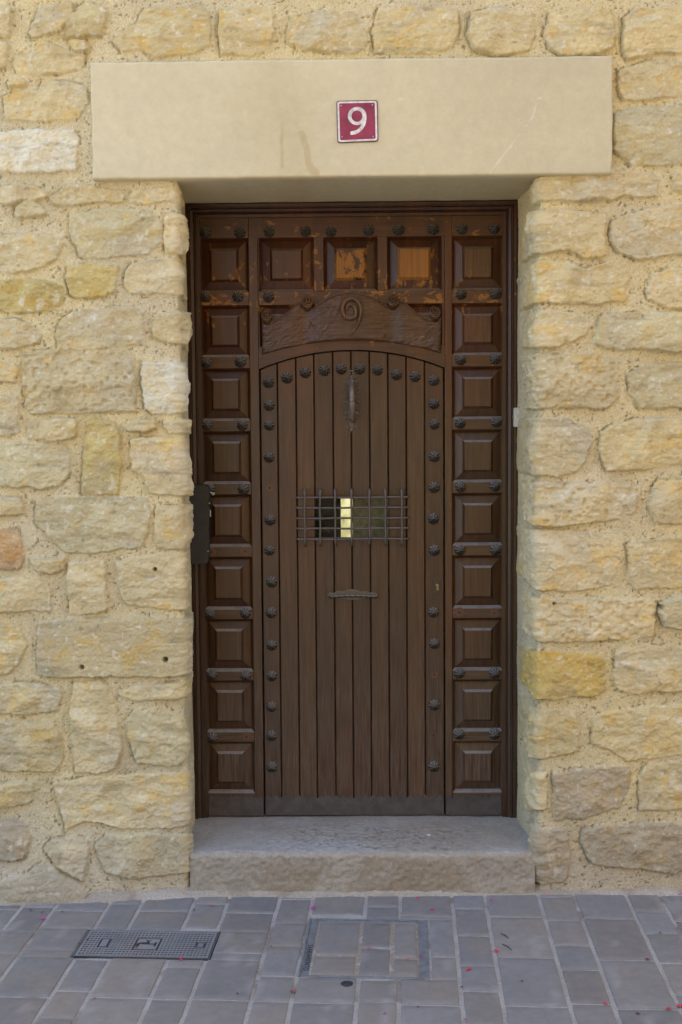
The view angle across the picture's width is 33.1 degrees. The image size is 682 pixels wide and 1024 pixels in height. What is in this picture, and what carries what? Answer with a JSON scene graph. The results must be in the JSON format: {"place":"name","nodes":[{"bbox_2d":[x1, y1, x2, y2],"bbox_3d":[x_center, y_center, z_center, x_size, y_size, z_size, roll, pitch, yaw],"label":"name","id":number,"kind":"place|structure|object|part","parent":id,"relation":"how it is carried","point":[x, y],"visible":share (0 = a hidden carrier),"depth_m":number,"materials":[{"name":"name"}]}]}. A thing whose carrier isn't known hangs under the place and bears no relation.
{"place":"outdoors","nodes":[
{"label":"outdoors","id":0,"kind":"place"},
{"bbox_2d":[0,894,681,1023],"bbox_3d":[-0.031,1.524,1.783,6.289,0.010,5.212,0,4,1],"label":"pavement","id":1,"kind":"structure","parent":0,"point":[229,972],"depth_m":3.55,"materials":[{"name":"stone"}]},
{"bbox_2d":[71,929,220,960],"bbox_3d":[-0.630,1.409,3.732,0.447,0.011,0.210,0,4,3],"label":"meter cover","id":2,"kind":"object","parent":1,"relation":"on","point":[150,944],"visible":1,"depth_m":3.73,"materials":[{"name":"grey metal"}]},
{"bbox_2d":[0,884,681,907],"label":"mortar fillet","id":3,"kind":"object","parent":1,"relation":"on","point":[111,897],"visible":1,"depth_m":4.11,"materials":[{"name":"grey concrete"}]},
{"bbox_2d":[190,813,534,893],"bbox_3d":[0.054,1.305,4.346,1.314,0.189,0.463,0,4,1],"label":"stone doorstep","id":4,"kind":"object","parent":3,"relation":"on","point":[365,853],"visible":0.95,"depth_m":4.14,"materials":[{"name":"grey stone"}]},
{"bbox_2d":[341,981,352,986],"bbox_3d":[0.018,1.417,3.444,0.038,0.007,0.039,0,4,1],"label":"tar blob","id":5,"kind":"object","parent":1,"relation":"on","point":[346,983],"visible":1,"depth_m":3.44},
{"bbox_2d":[298,918,429,979],"bbox_3d":[0.081,1.406,3.700,0.402,0.011,0.427,0,4,3],"label":"manhole cover","id":6,"kind":"object","parent":1,"relation":"on","point":[334,939],"visible":1,"depth_m":3.68,"materials":[{"name":"stone"}]},
{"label":"building","id":7,"kind":"structure","parent":0,"visible":0},
{"bbox_2d":[0,0,681,902],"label":"stone wall","id":8,"kind":"structure","parent":7,"relation":"attached to","point":[96,664],"depth_m":4.04,"materials":[{"name":"beige stone"}]},
{"bbox_2d":[90,56,612,202],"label":"stone lintel","id":9,"kind":"structure","parent":8,"relation":"attached to","point":[449,129],"depth_m":3.94,"materials":[{"name":"beige stone"}]},
{"bbox_2d":[336,100,377,142],"bbox_3d":[0.056,-1.340,3.937,0.142,0.143,0.011,0,4,1],"label":"house number sign","id":10,"kind":"object","parent":9,"relation":"attached to","point":[357,121],"visible":1,"depth_m":3.93,"materials":[{"name":"ceramic"}]},
{"bbox_2d":[185,199,518,818],"bbox_3d":[0.041,0.012,4.465,1.292,2.408,0.099,0,4,1],"label":"door surround","id":11,"kind":"object","parent":8,"relation":"attached to","point":[434,283],"visible":1,"depth_m":4.43,"materials":[{"name":"brown wood"}]},
{"bbox_2d":[189,485,214,563],"bbox_3d":[-0.544,0.048,4.428,0.114,0.304,0.056,0,4,1],"label":"metal box","id":12,"kind":"object","parent":11,"relation":"attached to","point":[200,499],"visible":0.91,"depth_m":4.41,"materials":[{"name":"grey paint"}]},
{"bbox_2d":[260,352,443,814],"bbox_3d":[0.047,0.290,4.467,0.708,1.821,0.107,0,4,1],"label":"door","id":13,"kind":"structure","parent":11,"relation":"attached to","point":[352,464],"depth_m":4.48,"materials":[{"name":"brown wood"}]},
{"bbox_3d":[0.042,0.020,4.489,0.293,0.180,0.006,0,4,1],"label":"window pane","id":14,"kind":"part","parent":13,"relation":"part of","materials":[{"name":"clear glass"}]},
{"bbox_2d":[513,407,518,426],"bbox_3d":[0.678,-0.362,4.384,0.044,0.074,0.029,0,4,1],"label":"doorbell","id":15,"kind":"object","parent":11,"relation":"attached to","point":[515,416],"visible":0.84,"depth_m":4.37,"materials":[{"name":"plastic"}]},
{"bbox_2d":[260,368,444,812],"bbox_3d":[0.078,-0.062,5.008,2.500,2.590,1.034,0,4,1],"label":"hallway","id":16,"kind":"object","parent":7,"relation":"in","point":[262,588],"depth_m":5.41,"materials":[{"name":"brown wood"}]},
{"bbox_2d":[440,367,444,795],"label":"hallway wall","id":17,"kind":"structure","parent":16,"relation":"on","point":[443,458],"depth_m":4.70,"materials":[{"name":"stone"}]}
]}

